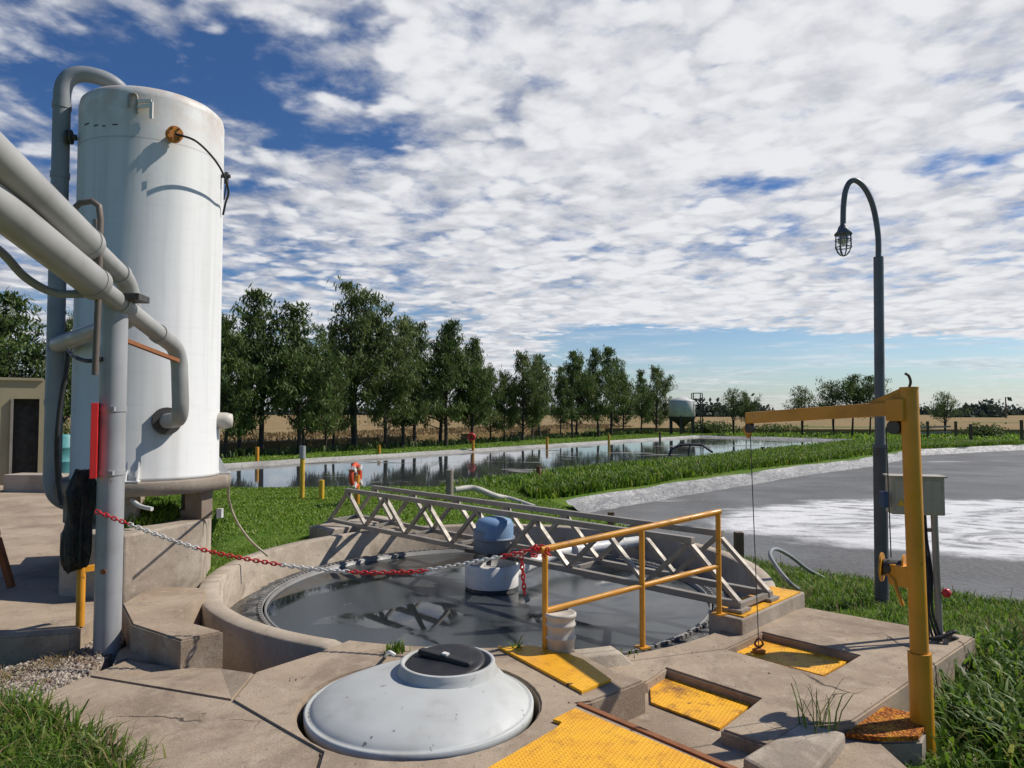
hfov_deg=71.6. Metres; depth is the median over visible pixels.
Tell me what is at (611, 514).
wooden stump
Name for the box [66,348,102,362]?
cable
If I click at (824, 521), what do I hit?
scum water
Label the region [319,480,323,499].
marker post
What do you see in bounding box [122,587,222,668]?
back slab
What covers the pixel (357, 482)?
life ring post
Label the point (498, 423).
tree
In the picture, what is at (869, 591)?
verge grass
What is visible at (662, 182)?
sky
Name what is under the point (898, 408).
jib crane
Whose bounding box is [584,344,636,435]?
tree
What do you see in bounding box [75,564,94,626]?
guard rail
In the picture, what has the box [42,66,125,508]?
overflow pipe
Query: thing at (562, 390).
tree
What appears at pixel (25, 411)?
door
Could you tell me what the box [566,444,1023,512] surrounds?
pond liner
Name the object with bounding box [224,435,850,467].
pond liner
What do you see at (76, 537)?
black bag
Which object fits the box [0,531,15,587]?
rusty frame
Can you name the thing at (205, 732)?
path slab
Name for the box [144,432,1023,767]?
ground
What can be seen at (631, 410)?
tree
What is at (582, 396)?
tree
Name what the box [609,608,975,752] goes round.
slab
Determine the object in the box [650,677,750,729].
cover plate
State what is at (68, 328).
tree
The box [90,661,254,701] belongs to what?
path slab
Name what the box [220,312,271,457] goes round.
tree
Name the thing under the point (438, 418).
tree
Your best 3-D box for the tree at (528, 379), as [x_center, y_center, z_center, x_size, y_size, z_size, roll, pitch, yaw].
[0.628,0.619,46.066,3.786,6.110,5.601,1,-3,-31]
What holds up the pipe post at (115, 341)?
on the gravel
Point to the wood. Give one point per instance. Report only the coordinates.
(985, 409)
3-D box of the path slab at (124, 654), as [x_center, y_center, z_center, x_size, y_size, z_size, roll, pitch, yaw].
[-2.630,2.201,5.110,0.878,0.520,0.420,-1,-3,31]
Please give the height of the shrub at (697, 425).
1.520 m
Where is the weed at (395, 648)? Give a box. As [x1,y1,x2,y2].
[384,635,410,654]
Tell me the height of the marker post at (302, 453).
1.160 m
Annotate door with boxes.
[12,399,39,473]
[895,480,941,512]
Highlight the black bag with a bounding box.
[60,469,96,573]
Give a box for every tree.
[0,288,71,415]
[0,311,39,377]
[10,307,72,433]
[219,315,293,449]
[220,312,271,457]
[221,282,315,453]
[249,299,352,453]
[271,324,332,445]
[305,351,359,451]
[308,275,423,444]
[317,322,359,449]
[340,304,434,448]
[357,312,460,446]
[393,320,443,443]
[410,317,492,443]
[411,320,481,445]
[447,343,498,430]
[450,336,504,443]
[477,362,509,441]
[488,368,524,441]
[491,349,554,439]
[515,356,556,435]
[518,353,563,438]
[548,366,579,435]
[551,349,597,437]
[552,351,610,433]
[574,348,621,436]
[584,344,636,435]
[606,364,648,431]
[629,369,657,432]
[635,363,678,432]
[648,397,668,427]
[711,387,753,434]
[731,391,761,423]
[781,385,830,434]
[811,379,850,435]
[815,373,885,435]
[842,374,892,435]
[925,391,970,434]
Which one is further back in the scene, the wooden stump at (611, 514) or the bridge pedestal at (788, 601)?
the wooden stump at (611, 514)
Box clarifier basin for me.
[199,524,774,673]
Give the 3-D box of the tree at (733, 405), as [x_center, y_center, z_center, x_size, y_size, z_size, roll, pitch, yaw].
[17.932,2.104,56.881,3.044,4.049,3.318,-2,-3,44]
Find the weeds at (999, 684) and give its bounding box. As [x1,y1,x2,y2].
[929,617,1023,767]
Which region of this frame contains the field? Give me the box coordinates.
[63,415,1023,452]
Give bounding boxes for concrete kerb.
[3,473,68,491]
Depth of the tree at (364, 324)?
34.37 m
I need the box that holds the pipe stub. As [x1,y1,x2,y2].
[130,498,153,510]
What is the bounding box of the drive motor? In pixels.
[465,516,518,560]
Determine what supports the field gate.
on the ground at (216, 504)
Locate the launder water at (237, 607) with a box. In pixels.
[230,589,729,614]
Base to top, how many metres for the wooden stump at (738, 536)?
0.575 m
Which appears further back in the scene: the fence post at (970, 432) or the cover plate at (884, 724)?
the fence post at (970, 432)
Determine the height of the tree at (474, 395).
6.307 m
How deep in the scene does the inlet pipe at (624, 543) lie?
8.85 m
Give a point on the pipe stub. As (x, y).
(138, 504)
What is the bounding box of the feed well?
[465,554,517,593]
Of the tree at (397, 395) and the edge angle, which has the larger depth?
the tree at (397, 395)
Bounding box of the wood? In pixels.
[64,393,1023,416]
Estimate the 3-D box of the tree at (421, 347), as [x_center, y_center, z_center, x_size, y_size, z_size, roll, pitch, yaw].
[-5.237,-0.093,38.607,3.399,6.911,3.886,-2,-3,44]
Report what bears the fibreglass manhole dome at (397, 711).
on the dome slab at (275, 697)
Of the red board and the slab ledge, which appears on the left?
the red board
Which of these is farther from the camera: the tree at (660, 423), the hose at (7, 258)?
the tree at (660, 423)
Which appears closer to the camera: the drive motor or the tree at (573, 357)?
the drive motor
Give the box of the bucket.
[545,608,575,653]
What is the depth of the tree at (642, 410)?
60.59 m
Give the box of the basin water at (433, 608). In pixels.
[267,552,709,650]
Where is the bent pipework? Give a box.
[668,443,712,454]
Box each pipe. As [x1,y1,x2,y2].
[0,132,140,351]
[0,183,188,434]
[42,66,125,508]
[384,650,395,657]
[454,485,536,505]
[518,536,638,576]
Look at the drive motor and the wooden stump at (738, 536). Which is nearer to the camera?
the drive motor
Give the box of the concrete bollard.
[446,470,452,494]
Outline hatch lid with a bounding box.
[405,644,485,675]
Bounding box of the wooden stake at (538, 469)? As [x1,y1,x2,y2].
[536,466,540,475]
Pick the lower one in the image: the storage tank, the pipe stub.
the pipe stub
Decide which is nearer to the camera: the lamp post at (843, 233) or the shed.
the lamp post at (843, 233)
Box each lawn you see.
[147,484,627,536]
[197,534,310,587]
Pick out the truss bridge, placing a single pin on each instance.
(735, 603)
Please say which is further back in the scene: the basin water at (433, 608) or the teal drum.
the teal drum
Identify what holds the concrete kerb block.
on the channel floor
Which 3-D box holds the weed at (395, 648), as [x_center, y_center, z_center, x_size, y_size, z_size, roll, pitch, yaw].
[-0.789,1.760,4.748,0.214,0.112,0.184,-2,-3,40]
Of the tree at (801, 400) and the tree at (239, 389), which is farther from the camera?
the tree at (801, 400)
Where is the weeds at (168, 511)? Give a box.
[124,495,183,528]
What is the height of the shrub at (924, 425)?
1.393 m
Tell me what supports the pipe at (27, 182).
attached to the pipe at (26, 229)
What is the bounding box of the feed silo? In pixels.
[668,393,702,433]
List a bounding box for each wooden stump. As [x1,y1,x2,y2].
[608,512,613,524]
[733,531,743,556]
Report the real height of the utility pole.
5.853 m
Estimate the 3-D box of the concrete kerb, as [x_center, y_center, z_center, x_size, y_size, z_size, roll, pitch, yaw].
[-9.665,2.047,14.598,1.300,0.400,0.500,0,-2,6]
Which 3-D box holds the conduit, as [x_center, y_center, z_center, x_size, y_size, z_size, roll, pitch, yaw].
[-3.017,-0.694,5.064,0.220,1.259,0.107,0,-2,0]
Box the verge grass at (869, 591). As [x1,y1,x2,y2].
[665,532,1023,767]
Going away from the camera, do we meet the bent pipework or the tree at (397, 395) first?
the bent pipework
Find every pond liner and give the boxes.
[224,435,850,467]
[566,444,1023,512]
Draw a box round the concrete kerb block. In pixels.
[744,723,844,767]
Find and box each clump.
[0,669,166,767]
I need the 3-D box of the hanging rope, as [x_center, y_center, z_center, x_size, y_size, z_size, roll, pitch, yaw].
[-2.765,1.379,7.018,0.361,0.906,1.270,0,-2,-3]
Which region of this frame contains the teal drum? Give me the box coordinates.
[62,434,69,472]
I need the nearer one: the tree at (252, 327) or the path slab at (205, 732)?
the path slab at (205, 732)
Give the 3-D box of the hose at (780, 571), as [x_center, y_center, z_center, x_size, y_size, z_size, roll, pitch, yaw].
[3.284,2.132,8.008,1.687,0.631,0.436,2,-3,-45]
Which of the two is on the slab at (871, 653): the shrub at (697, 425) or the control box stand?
the control box stand
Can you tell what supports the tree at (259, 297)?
on the ground at (216, 504)
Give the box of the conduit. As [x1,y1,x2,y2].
[73,198,103,374]
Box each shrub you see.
[675,419,731,433]
[694,420,741,433]
[736,423,820,433]
[920,421,935,428]
[957,422,1008,436]
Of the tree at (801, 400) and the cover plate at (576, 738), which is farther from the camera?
the tree at (801, 400)
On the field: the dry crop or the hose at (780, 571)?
the dry crop
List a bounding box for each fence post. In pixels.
[969,424,972,439]
[1019,420,1023,439]
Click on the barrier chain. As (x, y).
(535, 547)
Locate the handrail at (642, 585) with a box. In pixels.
[540,509,726,649]
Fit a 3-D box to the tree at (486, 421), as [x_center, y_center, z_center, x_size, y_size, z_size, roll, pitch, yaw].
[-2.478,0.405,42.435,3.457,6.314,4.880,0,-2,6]
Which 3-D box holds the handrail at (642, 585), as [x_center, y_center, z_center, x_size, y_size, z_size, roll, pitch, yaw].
[0.927,1.453,5.200,1.711,0.960,0.087,1,-3,-30]
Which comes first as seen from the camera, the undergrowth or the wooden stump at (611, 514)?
the wooden stump at (611, 514)
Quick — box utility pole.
[1005,397,1006,417]
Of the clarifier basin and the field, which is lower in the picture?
the clarifier basin
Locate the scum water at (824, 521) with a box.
[576,450,1023,603]
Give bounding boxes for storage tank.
[64,85,232,482]
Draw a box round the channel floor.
[628,664,906,767]
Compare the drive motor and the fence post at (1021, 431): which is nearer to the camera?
the drive motor
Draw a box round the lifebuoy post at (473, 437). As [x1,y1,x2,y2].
[467,433,475,450]
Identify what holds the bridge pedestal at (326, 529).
on the ground at (216, 504)
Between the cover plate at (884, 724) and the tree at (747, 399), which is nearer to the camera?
the cover plate at (884, 724)
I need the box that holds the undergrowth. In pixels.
[219,429,662,458]
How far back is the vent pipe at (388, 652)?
4.46 m
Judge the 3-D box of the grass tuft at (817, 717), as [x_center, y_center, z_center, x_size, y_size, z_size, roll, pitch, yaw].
[1.728,1.757,3.928,0.491,0.289,0.298,0,-2,8]
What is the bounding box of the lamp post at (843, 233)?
[834,178,888,604]
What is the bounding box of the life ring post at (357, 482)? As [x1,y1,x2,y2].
[348,462,362,504]
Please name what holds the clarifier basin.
on the ground at (216, 504)
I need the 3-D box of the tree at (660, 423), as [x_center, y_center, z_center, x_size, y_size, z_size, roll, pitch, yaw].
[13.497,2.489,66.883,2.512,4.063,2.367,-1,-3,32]
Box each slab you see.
[17,677,320,767]
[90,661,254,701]
[113,646,152,665]
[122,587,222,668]
[232,640,719,767]
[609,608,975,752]
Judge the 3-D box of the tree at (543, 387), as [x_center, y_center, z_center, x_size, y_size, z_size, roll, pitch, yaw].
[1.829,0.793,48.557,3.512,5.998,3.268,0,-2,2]
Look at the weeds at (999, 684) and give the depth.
4.43 m
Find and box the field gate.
[920,421,957,437]
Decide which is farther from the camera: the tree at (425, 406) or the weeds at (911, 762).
the tree at (425, 406)
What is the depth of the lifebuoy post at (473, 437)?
34.08 m
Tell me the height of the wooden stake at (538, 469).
0.574 m
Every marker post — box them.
[299,446,305,497]
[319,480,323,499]
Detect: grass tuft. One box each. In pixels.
[99,724,169,765]
[791,675,864,733]
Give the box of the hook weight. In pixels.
[752,637,765,653]
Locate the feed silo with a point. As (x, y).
(681, 412)
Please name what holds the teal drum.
on the concrete kerb
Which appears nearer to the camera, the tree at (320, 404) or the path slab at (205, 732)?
the path slab at (205, 732)
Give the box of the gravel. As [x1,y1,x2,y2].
[0,631,124,703]
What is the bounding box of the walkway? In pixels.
[0,485,144,669]
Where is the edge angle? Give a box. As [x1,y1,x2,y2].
[577,702,737,767]
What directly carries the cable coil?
on the slab at (871, 653)
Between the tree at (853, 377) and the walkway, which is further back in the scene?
the tree at (853, 377)
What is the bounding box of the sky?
[0,0,1023,411]
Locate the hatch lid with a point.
(448, 659)
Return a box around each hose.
[0,246,84,297]
[768,547,824,590]
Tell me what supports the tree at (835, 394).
on the ground at (216, 504)
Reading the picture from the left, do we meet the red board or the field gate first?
the red board
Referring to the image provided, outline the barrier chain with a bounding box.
[94,509,551,594]
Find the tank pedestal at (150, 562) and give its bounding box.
[54,474,230,604]
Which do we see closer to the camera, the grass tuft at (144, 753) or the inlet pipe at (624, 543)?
the grass tuft at (144, 753)
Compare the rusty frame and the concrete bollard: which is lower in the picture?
the rusty frame
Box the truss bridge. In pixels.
[324,485,779,613]
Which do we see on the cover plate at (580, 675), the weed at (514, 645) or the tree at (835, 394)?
the weed at (514, 645)
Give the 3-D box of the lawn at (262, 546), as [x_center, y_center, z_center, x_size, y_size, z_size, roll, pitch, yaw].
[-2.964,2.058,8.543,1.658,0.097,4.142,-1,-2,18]
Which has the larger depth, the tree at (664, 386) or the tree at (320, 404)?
the tree at (664, 386)
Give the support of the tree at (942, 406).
on the ground at (216, 504)
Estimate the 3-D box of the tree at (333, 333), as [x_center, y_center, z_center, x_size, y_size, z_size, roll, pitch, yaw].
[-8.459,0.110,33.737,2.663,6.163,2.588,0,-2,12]
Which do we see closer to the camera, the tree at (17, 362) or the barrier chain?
the barrier chain
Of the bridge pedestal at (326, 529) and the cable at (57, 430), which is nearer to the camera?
the cable at (57, 430)
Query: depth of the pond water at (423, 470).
26.31 m
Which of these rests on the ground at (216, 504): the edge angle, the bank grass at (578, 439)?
the bank grass at (578, 439)
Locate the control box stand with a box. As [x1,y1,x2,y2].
[879,473,951,641]
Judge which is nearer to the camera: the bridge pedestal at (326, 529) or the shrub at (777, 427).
the bridge pedestal at (326, 529)
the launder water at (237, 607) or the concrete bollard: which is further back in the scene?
the concrete bollard
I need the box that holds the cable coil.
[929,630,958,640]
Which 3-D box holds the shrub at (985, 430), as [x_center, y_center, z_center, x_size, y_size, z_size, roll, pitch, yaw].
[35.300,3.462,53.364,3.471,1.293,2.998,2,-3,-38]
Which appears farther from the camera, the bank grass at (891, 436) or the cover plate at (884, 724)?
the bank grass at (891, 436)
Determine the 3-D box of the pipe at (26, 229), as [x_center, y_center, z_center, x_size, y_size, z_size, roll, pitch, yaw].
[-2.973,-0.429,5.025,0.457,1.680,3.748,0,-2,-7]
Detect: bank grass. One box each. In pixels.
[221,432,743,463]
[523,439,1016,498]
[706,431,1022,443]
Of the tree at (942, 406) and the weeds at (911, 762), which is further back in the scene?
the tree at (942, 406)
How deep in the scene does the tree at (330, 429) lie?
32.38 m
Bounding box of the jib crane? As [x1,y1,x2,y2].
[743,373,935,755]
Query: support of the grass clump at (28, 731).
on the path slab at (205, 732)
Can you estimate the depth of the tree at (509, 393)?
44.62 m
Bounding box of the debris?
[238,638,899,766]
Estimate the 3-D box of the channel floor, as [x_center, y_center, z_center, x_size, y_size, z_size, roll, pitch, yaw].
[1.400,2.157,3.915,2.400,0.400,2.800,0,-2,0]
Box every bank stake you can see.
[255,447,258,460]
[377,445,380,453]
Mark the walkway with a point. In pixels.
(37, 615)
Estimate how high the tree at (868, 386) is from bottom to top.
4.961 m
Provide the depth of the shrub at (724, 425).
61.74 m
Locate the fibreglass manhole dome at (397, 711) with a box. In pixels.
[303,646,533,761]
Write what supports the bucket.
on the dome slab at (275, 697)
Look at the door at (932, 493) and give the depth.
5.38 m
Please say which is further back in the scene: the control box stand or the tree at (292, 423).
the tree at (292, 423)
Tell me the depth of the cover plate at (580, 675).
4.43 m
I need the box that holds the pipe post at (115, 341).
[93,293,179,665]
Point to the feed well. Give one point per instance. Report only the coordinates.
(498, 576)
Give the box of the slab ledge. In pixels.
[878,711,926,765]
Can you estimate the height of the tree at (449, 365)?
7.179 m
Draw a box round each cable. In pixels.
[54,352,69,505]
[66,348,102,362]
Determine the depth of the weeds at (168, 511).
6.88 m
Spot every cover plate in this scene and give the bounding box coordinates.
[488,708,717,767]
[498,646,610,693]
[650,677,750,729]
[736,640,848,676]
[846,706,924,741]
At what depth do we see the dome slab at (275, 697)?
4.09 m
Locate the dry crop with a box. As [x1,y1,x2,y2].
[219,423,632,442]
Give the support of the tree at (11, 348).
on the ground at (216, 504)
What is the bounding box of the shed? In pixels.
[0,377,44,484]
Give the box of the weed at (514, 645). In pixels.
[506,635,523,649]
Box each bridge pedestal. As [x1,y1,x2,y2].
[309,515,401,538]
[709,586,804,634]
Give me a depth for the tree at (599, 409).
53.70 m
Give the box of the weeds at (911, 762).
[904,737,943,767]
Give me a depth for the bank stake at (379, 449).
31.57 m
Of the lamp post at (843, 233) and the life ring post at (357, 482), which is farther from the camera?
the life ring post at (357, 482)
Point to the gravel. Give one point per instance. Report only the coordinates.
(66, 674)
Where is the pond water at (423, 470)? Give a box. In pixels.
[226,437,830,487]
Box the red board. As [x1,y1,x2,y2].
[89,403,98,478]
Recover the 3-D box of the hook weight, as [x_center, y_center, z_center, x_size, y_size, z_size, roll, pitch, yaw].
[1.836,1.941,5.279,0.100,0.113,0.100,0,-2,0]
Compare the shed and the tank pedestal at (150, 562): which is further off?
the shed
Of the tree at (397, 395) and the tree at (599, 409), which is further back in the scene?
the tree at (599, 409)
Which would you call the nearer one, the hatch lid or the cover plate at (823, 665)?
the hatch lid
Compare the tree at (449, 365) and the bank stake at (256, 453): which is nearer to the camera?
the bank stake at (256, 453)
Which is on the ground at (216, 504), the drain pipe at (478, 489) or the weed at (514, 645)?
the drain pipe at (478, 489)
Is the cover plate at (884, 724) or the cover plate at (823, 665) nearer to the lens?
the cover plate at (884, 724)
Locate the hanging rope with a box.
[227,484,268,556]
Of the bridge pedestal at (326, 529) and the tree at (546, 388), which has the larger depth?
the tree at (546, 388)

